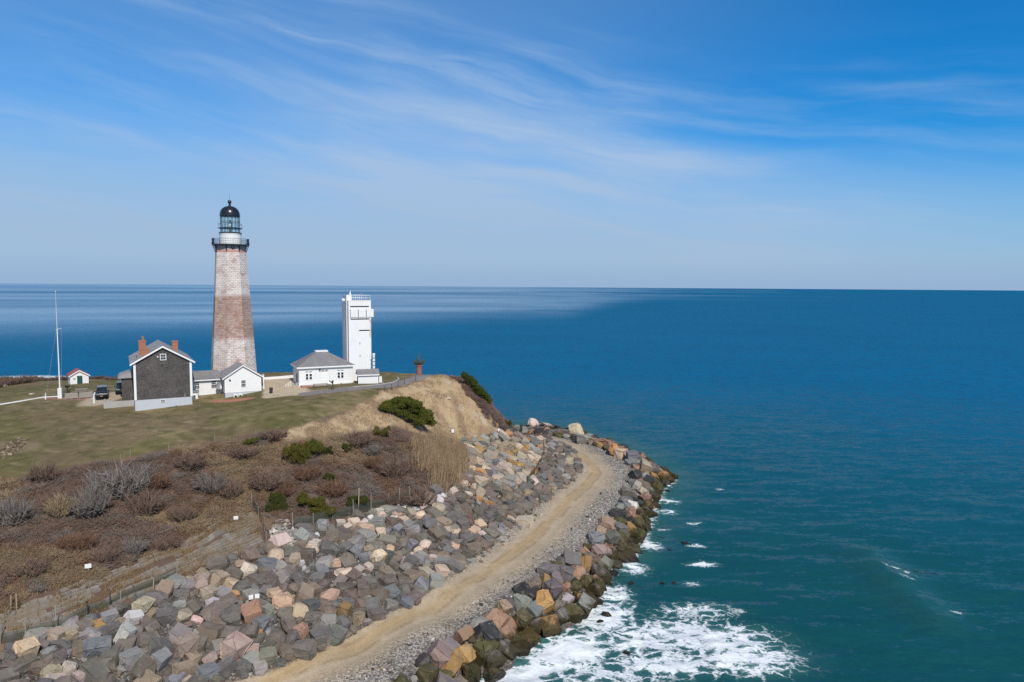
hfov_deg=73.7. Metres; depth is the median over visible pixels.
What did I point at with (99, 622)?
revetment boulder
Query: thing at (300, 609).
revetment boulder
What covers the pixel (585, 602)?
shore boulder
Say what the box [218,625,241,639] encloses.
revetment boulder
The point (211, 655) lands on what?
revetment boulder
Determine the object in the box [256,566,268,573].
revetment boulder
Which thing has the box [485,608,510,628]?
shore boulder
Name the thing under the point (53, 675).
revetment boulder
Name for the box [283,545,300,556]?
revetment boulder
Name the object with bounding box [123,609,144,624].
revetment boulder
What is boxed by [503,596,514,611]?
shore boulder
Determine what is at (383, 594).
revetment boulder
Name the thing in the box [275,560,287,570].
revetment boulder
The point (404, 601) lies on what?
revetment boulder
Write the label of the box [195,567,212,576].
revetment boulder
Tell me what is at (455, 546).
revetment boulder
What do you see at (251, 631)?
revetment boulder
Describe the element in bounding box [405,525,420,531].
revetment boulder
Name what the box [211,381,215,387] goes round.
window
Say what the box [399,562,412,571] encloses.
revetment boulder
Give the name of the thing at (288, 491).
bare shrub
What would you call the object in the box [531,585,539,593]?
shore boulder
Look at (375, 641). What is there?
dirt road
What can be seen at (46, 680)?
revetment boulder
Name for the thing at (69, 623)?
revetment boulder
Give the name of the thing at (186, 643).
revetment boulder
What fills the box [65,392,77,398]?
plank barrier
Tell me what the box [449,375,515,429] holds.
bluff edge scrub
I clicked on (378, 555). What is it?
revetment boulder
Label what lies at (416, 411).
evergreen shrub
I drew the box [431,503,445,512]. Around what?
revetment boulder
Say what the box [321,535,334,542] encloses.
revetment boulder
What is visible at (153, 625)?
revetment boulder
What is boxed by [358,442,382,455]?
bare shrub
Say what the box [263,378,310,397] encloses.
sandy yard
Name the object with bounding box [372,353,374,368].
vent stack
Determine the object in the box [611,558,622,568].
shore boulder
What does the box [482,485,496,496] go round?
revetment boulder
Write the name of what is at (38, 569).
bare shrub
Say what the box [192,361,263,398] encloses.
white cottage
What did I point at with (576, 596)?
shore boulder
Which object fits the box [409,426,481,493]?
reeds
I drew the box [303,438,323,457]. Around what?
evergreen shrub
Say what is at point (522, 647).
shore boulder
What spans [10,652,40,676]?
revetment boulder
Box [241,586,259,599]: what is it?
revetment boulder
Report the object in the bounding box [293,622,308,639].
revetment boulder
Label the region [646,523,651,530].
shore boulder
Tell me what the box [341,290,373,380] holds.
fire control tower
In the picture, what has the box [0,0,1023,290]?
sky
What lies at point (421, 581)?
revetment boulder
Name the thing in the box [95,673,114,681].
revetment boulder
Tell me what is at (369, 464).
bare shrub
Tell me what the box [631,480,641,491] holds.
shore boulder
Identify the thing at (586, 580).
shore boulder
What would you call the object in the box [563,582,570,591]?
shore boulder
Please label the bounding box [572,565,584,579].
shore boulder
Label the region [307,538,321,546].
revetment boulder
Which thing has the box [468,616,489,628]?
shore boulder
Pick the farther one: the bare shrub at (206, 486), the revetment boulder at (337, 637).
the bare shrub at (206, 486)
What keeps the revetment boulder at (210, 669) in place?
on the hill
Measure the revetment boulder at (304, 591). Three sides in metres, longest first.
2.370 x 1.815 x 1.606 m
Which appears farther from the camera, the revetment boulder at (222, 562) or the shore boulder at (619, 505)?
the shore boulder at (619, 505)
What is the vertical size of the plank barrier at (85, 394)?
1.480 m
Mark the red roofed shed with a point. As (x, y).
(77, 376)
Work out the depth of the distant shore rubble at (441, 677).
71.81 m
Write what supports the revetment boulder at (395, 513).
on the hill
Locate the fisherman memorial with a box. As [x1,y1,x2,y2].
[413,353,424,373]
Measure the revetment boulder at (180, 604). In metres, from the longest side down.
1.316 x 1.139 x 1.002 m
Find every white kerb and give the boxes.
[0,396,63,404]
[353,377,398,386]
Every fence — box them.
[0,565,177,644]
[251,493,266,540]
[292,486,409,526]
[504,423,521,432]
[527,449,544,481]
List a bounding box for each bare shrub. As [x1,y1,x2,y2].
[0,490,36,526]
[0,553,54,578]
[23,460,60,482]
[41,489,80,518]
[51,530,103,550]
[66,476,113,520]
[80,453,155,500]
[83,541,120,562]
[118,533,150,554]
[121,484,165,516]
[144,467,171,489]
[151,533,186,550]
[165,504,198,522]
[170,448,208,469]
[190,471,229,494]
[215,475,247,499]
[226,443,261,459]
[245,463,285,490]
[254,428,290,439]
[275,480,298,496]
[292,464,322,481]
[312,475,349,496]
[342,427,375,447]
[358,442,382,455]
[361,454,383,469]
[371,451,413,477]
[378,489,411,505]
[400,485,434,506]
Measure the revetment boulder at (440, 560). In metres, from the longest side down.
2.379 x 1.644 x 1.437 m
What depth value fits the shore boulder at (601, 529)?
98.61 m
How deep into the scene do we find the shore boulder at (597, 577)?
86.83 m
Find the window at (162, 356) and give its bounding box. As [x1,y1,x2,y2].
[160,354,165,359]
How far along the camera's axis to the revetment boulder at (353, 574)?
75.93 m
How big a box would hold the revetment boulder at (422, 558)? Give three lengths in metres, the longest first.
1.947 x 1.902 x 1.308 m
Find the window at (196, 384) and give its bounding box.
[194,382,199,388]
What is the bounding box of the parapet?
[264,375,292,379]
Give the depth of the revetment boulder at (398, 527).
87.05 m
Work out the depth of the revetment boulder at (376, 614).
70.74 m
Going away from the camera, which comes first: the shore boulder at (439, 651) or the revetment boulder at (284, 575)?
the shore boulder at (439, 651)
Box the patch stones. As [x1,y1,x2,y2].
[0,437,28,458]
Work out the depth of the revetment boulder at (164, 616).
63.11 m
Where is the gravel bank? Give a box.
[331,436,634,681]
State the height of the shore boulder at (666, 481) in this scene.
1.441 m
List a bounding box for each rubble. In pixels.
[4,438,639,681]
[434,428,669,681]
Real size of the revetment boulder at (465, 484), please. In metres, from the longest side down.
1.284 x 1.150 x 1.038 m
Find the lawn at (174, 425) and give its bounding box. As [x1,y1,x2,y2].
[0,372,417,478]
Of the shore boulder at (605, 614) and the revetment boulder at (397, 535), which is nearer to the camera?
the shore boulder at (605, 614)
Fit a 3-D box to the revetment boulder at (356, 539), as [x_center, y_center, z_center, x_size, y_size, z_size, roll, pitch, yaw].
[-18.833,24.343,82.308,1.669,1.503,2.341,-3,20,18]
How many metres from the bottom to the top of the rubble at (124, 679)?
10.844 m
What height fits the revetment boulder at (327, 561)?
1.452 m
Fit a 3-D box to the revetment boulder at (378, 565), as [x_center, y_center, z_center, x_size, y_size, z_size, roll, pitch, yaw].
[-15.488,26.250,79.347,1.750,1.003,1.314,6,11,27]
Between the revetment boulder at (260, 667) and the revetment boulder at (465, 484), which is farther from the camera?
the revetment boulder at (465, 484)
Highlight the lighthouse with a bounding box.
[211,196,256,371]
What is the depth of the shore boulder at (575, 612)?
77.37 m
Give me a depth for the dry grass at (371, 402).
121.51 m
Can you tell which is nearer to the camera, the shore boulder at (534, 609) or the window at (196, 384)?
the shore boulder at (534, 609)
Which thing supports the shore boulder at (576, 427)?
on the hill
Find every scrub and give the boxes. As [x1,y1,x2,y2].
[0,427,453,611]
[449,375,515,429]
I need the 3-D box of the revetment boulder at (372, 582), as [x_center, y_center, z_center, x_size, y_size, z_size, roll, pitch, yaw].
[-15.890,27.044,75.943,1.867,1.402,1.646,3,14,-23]
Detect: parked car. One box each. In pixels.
[94,385,108,398]
[114,381,121,393]
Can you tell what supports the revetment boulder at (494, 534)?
on the hill
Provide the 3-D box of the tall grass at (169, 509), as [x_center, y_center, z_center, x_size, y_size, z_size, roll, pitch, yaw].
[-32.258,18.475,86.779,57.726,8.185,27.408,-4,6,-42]
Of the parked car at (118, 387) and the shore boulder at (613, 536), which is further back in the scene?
the parked car at (118, 387)
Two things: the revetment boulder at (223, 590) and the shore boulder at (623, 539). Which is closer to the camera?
the revetment boulder at (223, 590)
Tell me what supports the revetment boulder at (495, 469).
on the hill
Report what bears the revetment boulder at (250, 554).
on the hill
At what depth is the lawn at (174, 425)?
104.19 m
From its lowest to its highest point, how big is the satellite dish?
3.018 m
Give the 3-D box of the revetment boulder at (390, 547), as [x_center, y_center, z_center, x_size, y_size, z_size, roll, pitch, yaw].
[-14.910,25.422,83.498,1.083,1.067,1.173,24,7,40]
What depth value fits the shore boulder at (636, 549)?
98.19 m
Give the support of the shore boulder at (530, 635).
on the hill
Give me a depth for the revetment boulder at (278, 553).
75.86 m
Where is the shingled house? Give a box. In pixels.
[103,336,194,410]
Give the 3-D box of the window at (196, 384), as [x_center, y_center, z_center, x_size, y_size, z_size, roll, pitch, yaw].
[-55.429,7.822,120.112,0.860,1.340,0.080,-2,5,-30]
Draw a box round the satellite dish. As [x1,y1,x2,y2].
[216,382,222,394]
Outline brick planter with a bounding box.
[300,385,322,387]
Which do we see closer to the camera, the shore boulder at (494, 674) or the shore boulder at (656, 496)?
the shore boulder at (494, 674)
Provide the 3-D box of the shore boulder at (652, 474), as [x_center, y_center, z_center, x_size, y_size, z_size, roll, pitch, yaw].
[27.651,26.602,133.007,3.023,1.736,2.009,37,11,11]
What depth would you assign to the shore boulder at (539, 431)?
166.39 m
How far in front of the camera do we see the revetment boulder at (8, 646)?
55.56 m
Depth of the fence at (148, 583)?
62.83 m
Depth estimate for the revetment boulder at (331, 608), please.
69.83 m
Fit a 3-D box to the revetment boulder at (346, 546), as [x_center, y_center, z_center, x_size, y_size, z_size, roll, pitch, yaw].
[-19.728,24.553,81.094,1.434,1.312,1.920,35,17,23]
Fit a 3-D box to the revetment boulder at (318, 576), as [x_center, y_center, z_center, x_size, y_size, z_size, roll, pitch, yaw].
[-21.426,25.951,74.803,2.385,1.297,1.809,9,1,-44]
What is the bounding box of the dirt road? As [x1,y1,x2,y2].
[233,439,614,681]
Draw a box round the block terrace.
[0,510,263,641]
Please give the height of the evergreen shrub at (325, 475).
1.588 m
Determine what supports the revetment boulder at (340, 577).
on the hill
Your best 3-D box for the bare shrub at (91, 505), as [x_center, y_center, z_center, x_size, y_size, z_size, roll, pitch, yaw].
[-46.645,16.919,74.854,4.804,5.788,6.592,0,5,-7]
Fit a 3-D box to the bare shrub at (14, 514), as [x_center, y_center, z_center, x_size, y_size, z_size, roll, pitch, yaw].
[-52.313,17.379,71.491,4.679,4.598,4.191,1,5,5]
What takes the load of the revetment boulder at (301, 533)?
on the hill
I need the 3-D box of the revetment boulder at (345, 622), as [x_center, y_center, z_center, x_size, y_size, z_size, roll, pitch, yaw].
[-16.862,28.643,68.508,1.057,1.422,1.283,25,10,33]
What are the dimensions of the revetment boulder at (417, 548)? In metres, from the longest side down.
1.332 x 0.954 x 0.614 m
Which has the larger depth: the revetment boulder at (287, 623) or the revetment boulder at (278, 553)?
the revetment boulder at (278, 553)
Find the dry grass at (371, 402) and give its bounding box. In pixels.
[275,374,500,439]
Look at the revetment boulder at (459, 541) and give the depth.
89.19 m
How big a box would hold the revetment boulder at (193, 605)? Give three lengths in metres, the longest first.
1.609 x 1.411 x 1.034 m
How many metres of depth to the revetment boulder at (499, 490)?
107.27 m
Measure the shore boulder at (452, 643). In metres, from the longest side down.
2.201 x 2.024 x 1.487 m
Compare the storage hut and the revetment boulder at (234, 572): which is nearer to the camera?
the revetment boulder at (234, 572)
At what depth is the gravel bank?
83.21 m
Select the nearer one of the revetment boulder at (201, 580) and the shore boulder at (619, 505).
the revetment boulder at (201, 580)
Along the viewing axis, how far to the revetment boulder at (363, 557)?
79.28 m
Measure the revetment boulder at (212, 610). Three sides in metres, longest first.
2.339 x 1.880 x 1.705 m
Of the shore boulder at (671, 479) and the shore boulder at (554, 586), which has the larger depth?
the shore boulder at (671, 479)
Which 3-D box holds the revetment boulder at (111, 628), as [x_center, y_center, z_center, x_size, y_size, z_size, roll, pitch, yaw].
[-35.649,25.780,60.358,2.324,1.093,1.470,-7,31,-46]
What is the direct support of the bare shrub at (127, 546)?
on the hill
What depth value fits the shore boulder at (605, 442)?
153.07 m
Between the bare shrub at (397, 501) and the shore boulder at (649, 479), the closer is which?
the bare shrub at (397, 501)
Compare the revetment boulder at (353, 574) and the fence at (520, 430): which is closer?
the revetment boulder at (353, 574)
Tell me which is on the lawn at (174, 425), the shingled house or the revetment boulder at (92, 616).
the shingled house
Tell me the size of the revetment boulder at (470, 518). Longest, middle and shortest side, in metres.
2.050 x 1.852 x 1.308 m
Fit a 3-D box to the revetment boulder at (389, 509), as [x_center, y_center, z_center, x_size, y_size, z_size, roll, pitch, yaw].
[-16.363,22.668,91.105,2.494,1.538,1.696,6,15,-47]
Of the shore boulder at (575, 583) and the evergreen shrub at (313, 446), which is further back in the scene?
the evergreen shrub at (313, 446)
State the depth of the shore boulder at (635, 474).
127.96 m
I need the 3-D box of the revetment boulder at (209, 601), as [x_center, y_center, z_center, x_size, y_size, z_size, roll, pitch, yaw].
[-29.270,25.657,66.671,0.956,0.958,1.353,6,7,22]
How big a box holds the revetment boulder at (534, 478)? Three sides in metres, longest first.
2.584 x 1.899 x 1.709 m
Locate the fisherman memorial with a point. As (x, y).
(418, 363)
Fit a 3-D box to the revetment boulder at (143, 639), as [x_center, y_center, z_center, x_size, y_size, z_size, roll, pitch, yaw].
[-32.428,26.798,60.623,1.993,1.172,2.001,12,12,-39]
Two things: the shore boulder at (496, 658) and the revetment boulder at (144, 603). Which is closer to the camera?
the revetment boulder at (144, 603)
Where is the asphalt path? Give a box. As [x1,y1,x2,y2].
[298,374,429,395]
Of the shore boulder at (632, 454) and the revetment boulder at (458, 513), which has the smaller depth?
the revetment boulder at (458, 513)
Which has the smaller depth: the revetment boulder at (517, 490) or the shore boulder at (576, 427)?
the revetment boulder at (517, 490)
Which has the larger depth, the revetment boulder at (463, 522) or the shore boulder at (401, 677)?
the revetment boulder at (463, 522)
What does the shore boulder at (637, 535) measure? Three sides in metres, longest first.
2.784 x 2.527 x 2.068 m
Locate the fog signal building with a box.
[290,350,355,386]
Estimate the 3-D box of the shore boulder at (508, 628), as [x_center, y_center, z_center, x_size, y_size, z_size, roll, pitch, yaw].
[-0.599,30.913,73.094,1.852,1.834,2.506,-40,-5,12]
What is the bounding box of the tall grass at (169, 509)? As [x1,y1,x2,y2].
[0,435,428,607]
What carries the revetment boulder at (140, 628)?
on the hill
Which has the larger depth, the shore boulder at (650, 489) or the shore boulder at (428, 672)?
the shore boulder at (650, 489)
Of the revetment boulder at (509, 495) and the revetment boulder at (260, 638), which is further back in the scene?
the revetment boulder at (509, 495)
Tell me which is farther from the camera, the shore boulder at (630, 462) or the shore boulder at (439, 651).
the shore boulder at (630, 462)
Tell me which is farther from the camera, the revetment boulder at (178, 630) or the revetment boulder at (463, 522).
the revetment boulder at (463, 522)
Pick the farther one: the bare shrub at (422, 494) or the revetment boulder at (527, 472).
the revetment boulder at (527, 472)
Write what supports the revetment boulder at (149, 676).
on the hill
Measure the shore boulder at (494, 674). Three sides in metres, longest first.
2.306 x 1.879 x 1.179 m
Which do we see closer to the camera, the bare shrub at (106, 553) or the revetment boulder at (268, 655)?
the revetment boulder at (268, 655)
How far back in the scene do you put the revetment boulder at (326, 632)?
65.94 m
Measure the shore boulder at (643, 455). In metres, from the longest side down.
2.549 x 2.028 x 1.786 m
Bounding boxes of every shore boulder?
[393,673,409,681]
[410,675,417,681]
[415,652,432,667]
[416,663,439,681]
[427,638,450,667]
[441,651,463,676]
[441,669,452,676]
[442,636,460,653]
[453,624,473,644]
[454,642,475,669]
[463,661,480,681]
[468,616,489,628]
[468,634,475,643]
[472,638,498,666]
[473,620,502,641]
[483,650,506,669]
[484,667,505,681]
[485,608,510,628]
[495,599,512,614]
[497,640,516,659]
[499,617,517,639]
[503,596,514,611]
[510,631,521,642]
[511,639,530,655]
[512,593,532,612]
[512,607,532,631]
[513,581,534,600]
[519,626,541,648]
[526,600,543,622]
[527,575,541,588]
[528,418,538,426]
[529,618,542,634]
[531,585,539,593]
[534,429,542,433]
[534,589,553,614]
[537,562,561,574]
[539,614,562,637]
[540,573,550,589]
[541,578,563,599]
[542,423,551,426]
[542,429,553,435]
[549,570,563,583]
[551,561,562,564]
[551,607,570,624]
[553,600,561,610]
[554,432,562,437]
[556,556,564,564]
[559,564,575,581]
[561,429,569,434]
[561,592,574,603]
[562,549,581,566]
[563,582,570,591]
[563,603,583,623]
[568,422,583,434]
[570,577,581,591]
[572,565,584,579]
[573,436,585,443]
[573,593,581,602]
[575,591,595,618]
[580,574,593,588]
[581,546,589,552]
[581,555,591,572]
[581,590,597,608]
[583,551,600,566]
[586,531,604,544]
[586,579,605,597]
[590,564,611,583]
[591,544,612,558]
[593,438,611,445]
[593,441,602,446]
[594,574,606,590]
[595,525,606,534]
[596,597,603,604]
[597,555,613,571]
[598,515,614,528]
[601,611,611,616]
[602,445,608,450]
[604,529,620,545]
[604,542,612,550]
[608,443,618,455]
[609,508,626,518]
[611,550,618,559]
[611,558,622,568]
[611,568,618,575]
[614,448,627,459]
[614,516,625,523]
[614,521,628,534]
[616,502,623,508]
[616,545,624,551]
[617,530,628,545]
[618,500,630,508]
[618,548,639,562]
[619,485,636,497]
[619,496,632,500]
[624,543,632,549]
[625,459,638,465]
[625,506,635,518]
[625,521,635,532]
[626,450,639,459]
[627,516,634,523]
[627,542,641,553]
[628,470,642,479]
[628,500,637,508]
[630,527,645,543]
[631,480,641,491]
[632,464,639,469]
[632,497,646,506]
[633,517,646,529]
[636,479,648,489]
[636,509,650,524]
[637,486,649,493]
[638,457,652,471]
[638,493,651,501]
[640,452,646,458]
[641,507,657,517]
[643,474,655,484]
[645,501,653,509]
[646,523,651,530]
[648,486,654,492]
[649,471,660,481]
[650,491,660,501]
[651,463,658,472]
[652,480,662,493]
[652,501,660,507]
[657,470,668,480]
[662,479,670,484]
[666,477,674,482]
[667,471,678,478]
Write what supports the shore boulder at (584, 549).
on the hill
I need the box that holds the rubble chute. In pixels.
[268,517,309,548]
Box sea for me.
[0,283,1023,681]
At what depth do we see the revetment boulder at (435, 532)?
88.67 m
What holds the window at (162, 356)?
in the shingled house
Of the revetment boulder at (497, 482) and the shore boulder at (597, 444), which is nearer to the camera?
the revetment boulder at (497, 482)
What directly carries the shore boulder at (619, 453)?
on the hill
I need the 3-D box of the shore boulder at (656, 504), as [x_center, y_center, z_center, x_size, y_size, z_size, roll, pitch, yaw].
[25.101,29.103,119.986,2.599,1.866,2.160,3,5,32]
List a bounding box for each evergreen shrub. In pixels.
[242,437,260,446]
[265,491,288,510]
[281,442,306,464]
[296,491,325,508]
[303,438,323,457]
[309,504,337,516]
[321,445,333,454]
[322,473,335,480]
[342,442,353,453]
[345,495,369,507]
[373,425,390,437]
[378,396,437,427]
[460,371,492,402]
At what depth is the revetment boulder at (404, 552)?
82.72 m
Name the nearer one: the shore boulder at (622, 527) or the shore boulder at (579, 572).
the shore boulder at (579, 572)
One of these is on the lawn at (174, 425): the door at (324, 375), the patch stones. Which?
the patch stones
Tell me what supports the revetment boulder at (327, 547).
on the hill
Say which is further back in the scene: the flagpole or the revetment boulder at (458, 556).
the flagpole
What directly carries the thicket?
on the hill
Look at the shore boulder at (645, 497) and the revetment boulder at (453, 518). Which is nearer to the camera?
the revetment boulder at (453, 518)
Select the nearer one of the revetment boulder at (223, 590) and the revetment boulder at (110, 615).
the revetment boulder at (110, 615)
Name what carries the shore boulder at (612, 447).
on the hill
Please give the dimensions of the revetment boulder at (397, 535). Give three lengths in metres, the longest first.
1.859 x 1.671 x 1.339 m
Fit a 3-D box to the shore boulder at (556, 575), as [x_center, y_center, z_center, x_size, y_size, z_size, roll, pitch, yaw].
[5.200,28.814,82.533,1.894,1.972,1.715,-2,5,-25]
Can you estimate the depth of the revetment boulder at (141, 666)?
57.46 m
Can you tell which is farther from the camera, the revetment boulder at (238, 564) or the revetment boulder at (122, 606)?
the revetment boulder at (238, 564)
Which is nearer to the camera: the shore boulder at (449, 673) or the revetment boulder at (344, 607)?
the shore boulder at (449, 673)
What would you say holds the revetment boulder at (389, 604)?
on the hill
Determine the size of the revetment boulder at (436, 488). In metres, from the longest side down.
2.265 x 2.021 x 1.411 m
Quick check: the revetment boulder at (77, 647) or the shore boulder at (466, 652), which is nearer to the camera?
the revetment boulder at (77, 647)
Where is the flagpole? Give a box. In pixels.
[45,291,62,398]
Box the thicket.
[0,374,120,386]
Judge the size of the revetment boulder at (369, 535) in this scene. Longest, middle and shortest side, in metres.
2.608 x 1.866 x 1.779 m
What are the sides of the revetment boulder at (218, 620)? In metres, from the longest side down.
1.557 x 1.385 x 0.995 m
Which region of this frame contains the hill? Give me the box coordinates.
[0,372,661,681]
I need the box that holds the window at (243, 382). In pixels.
[240,379,245,387]
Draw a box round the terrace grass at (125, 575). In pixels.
[0,509,262,640]
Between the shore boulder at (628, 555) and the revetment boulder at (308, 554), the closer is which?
the revetment boulder at (308, 554)
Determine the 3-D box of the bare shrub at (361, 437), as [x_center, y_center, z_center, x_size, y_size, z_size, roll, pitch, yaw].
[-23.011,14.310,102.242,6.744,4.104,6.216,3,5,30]
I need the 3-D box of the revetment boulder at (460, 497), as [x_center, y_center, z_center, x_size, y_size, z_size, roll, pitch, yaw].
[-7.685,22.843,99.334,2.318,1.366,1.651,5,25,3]
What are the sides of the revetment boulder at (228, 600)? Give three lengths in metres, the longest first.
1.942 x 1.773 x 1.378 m
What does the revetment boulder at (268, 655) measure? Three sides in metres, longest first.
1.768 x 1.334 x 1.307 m
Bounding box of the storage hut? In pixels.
[356,369,379,383]
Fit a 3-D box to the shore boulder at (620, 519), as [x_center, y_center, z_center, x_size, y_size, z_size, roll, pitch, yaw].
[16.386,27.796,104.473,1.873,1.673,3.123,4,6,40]
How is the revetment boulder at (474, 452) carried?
on the hill
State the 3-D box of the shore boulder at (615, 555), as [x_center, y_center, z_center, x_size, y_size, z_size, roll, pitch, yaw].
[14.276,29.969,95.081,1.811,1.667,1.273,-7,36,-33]
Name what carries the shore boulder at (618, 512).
on the hill
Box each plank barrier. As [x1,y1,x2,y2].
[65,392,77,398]
[79,391,92,398]
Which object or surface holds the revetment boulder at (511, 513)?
on the hill
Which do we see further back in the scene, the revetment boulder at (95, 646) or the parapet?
the parapet
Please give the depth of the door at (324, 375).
126.95 m
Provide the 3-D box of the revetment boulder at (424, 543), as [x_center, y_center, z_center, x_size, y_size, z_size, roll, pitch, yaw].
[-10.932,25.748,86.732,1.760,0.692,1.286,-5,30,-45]
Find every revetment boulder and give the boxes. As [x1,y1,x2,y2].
[0,659,13,669]
[0,667,20,681]
[4,641,14,650]
[5,650,17,660]
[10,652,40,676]
[12,636,40,657]
[23,624,52,642]
[28,660,46,675]
[36,678,54,681]
[40,664,62,677]
[42,646,66,665]
[45,672,65,678]
[47,626,64,640]
[50,639,71,648]
[54,675,79,681]
[60,614,78,628]
[62,660,77,674]
[64,627,78,640]
[71,639,83,658]
[72,670,85,681]
[75,619,94,631]
[76,626,102,639]
[79,655,110,681]
[81,635,111,658]
[84,613,99,620]
[92,618,104,629]
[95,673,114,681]
[97,620,121,638]
[99,643,124,670]
[101,607,119,623]
[107,601,128,614]
[112,620,136,643]
[115,617,125,622]
[115,636,136,650]
[119,646,145,671]
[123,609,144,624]
[129,657,156,680]
[131,595,155,612]
[133,625,144,636]
[133,669,161,681]
[134,631,158,647]
[140,647,148,653]
[143,618,160,632]
[145,590,168,606]
[148,637,174,655]
[150,646,172,671]
[155,579,174,597]
[155,606,177,625]
[166,622,193,640]
[166,672,186,681]
[167,573,185,589]
[170,660,198,675]
[172,599,186,609]
[172,631,198,656]
[173,588,191,599]
[176,608,192,622]
[180,578,194,589]
[185,651,201,664]
[186,598,201,614]
[186,674,209,681]
[193,573,210,588]
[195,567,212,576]
[195,661,219,681]
[196,633,208,652]
[199,584,218,600]
[199,621,225,643]
[200,599,223,621]
[202,650,218,663]
[205,554,229,570]
[205,597,219,605]
[209,570,229,586]
[210,638,222,656]
[212,617,225,625]
[217,585,231,596]
[217,655,237,675]
[218,592,237,609]
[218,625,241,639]
[219,630,252,661]
[221,604,240,626]
[222,577,238,588]
[225,566,243,579]
[227,553,238,564]
[231,590,239,598]
[233,559,244,568]
[234,579,251,594]
[236,658,252,672]
[240,545,261,562]
[240,561,256,576]
[240,624,258,638]
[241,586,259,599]
[241,599,262,625]
[241,650,259,662]
[245,573,264,588]
[245,643,259,653]
[249,596,268,606]
[251,613,270,630]
[252,633,265,643]
[252,657,267,675]
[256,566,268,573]
[257,557,277,569]
[259,638,278,651]
[259,646,277,664]
[260,541,275,554]
[262,603,274,616]
[263,570,279,586]
[266,587,282,597]
[266,629,285,646]
[267,548,283,559]
[269,532,291,547]
[272,592,293,609]
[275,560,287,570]
[275,569,290,583]
[276,606,293,619]
[278,643,296,659]
[280,613,296,634]
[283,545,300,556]
[284,563,296,573]
[284,629,300,642]
[290,527,309,539]
[290,570,305,584]
[290,638,316,660]
[292,602,308,617]
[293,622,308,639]
[294,523,312,531]
[294,539,307,548]
[295,582,314,600]
[298,548,316,561]
[301,597,320,610]
[303,611,323,625]
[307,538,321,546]
[308,571,324,583]
[309,531,318,540]
[309,582,321,595]
[309,625,332,644]
[311,637,326,651]
[312,613,338,628]
[315,519,329,530]
[315,563,328,572]
[316,555,333,566]
[317,597,331,610]
[318,540,338,556]
[318,578,330,590]
[319,588,339,601]
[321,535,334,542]
[322,529,339,542]
[322,604,337,613]
[330,623,348,645]
[331,600,341,607]
[332,573,348,586]
[334,567,351,576]
[335,582,355,592]
[336,519,345,525]
[337,600,351,617]
[337,613,345,623]
[338,528,352,540]
[338,617,351,628]
[339,540,353,552]
[339,552,358,567]
[340,588,358,598]
[340,597,354,608]
[343,522,352,529]
[345,567,362,581]
[347,534,364,545]
[348,517,360,528]
[350,543,363,557]
[351,525,362,535]
[351,610,364,625]
[353,598,365,609]
[353,608,366,616]
[354,564,363,572]
[355,528,376,545]
[356,578,369,597]
[358,552,369,564]
[360,522,374,531]
[361,576,377,590]
[364,561,373,571]
[365,596,380,609]
[366,517,385,528]
[366,607,385,620]
[369,540,385,549]
[370,549,386,561]
[370,587,389,603]
[372,561,385,570]
[374,507,383,514]
[375,527,385,535]
[377,564,395,575]
[378,512,385,518]
[378,533,395,545]
[378,573,397,586]
[382,504,398,515]
[382,548,393,561]
[382,583,401,598]
[384,598,398,609]
[385,558,398,571]
[386,516,403,526]
[386,544,394,549]
[389,531,401,540]
[392,511,401,516]
[392,523,403,533]
[394,549,410,555]
[396,505,409,516]
[397,577,413,588]
[398,515,408,520]
[398,595,414,608]
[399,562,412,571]
[401,569,422,582]
[402,553,419,568]
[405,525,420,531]
[405,530,420,540]
[405,538,418,550]
[407,589,422,605]
[412,585,424,596]
[413,546,423,551]
[413,552,426,566]
[413,576,428,590]
[417,567,435,578]
[419,539,430,547]
[422,518,437,529]
[424,491,437,505]
[426,506,444,517]
[426,525,444,540]
[428,483,443,493]
[428,554,436,561]
[429,573,444,587]
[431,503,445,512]
[432,555,450,565]
[433,564,449,576]
[436,516,451,526]
[437,550,450,556]
[439,525,450,539]
[445,558,464,573]
[446,510,461,517]
[446,515,457,524]
[447,487,458,493]
[450,482,462,491]
[450,506,465,515]
[450,539,463,546]
[451,528,460,533]
[451,552,466,563]
[452,542,459,549]
[455,492,467,503]
[456,515,470,528]
[458,531,475,546]
[460,502,471,514]
[461,480,467,486]
[461,547,475,558]
[464,513,475,524]
[465,446,476,456]
[466,456,476,464]
[466,542,481,553]
[469,525,480,533]
[473,537,490,550]
[474,445,483,452]
[474,475,488,485]
[474,519,486,527]
[475,486,485,496]
[475,495,483,501]
[481,534,494,542]
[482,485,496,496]
[482,513,494,521]
[484,500,494,504]
[485,528,499,538]
[486,449,498,456]
[488,465,500,472]
[492,474,504,482]
[492,478,503,488]
[493,486,503,495]
[493,511,507,522]
[502,499,516,508]
[503,491,514,499]
[506,509,517,517]
[510,508,522,515]
[513,487,524,496]
[515,515,533,527]
[516,504,524,514]
[519,502,532,511]
[521,468,530,475]
[530,475,538,485]
[532,485,541,489]
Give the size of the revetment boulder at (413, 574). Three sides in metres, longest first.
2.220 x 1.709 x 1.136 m
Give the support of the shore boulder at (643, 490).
on the hill
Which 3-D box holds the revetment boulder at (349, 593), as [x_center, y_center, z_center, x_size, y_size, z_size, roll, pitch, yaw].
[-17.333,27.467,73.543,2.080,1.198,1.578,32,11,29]
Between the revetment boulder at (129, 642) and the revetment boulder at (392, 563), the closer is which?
the revetment boulder at (129, 642)
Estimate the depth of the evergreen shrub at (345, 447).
99.38 m
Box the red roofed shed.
[66,368,89,383]
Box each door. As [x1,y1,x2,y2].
[77,376,82,383]
[321,371,327,382]
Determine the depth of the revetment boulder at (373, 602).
72.34 m

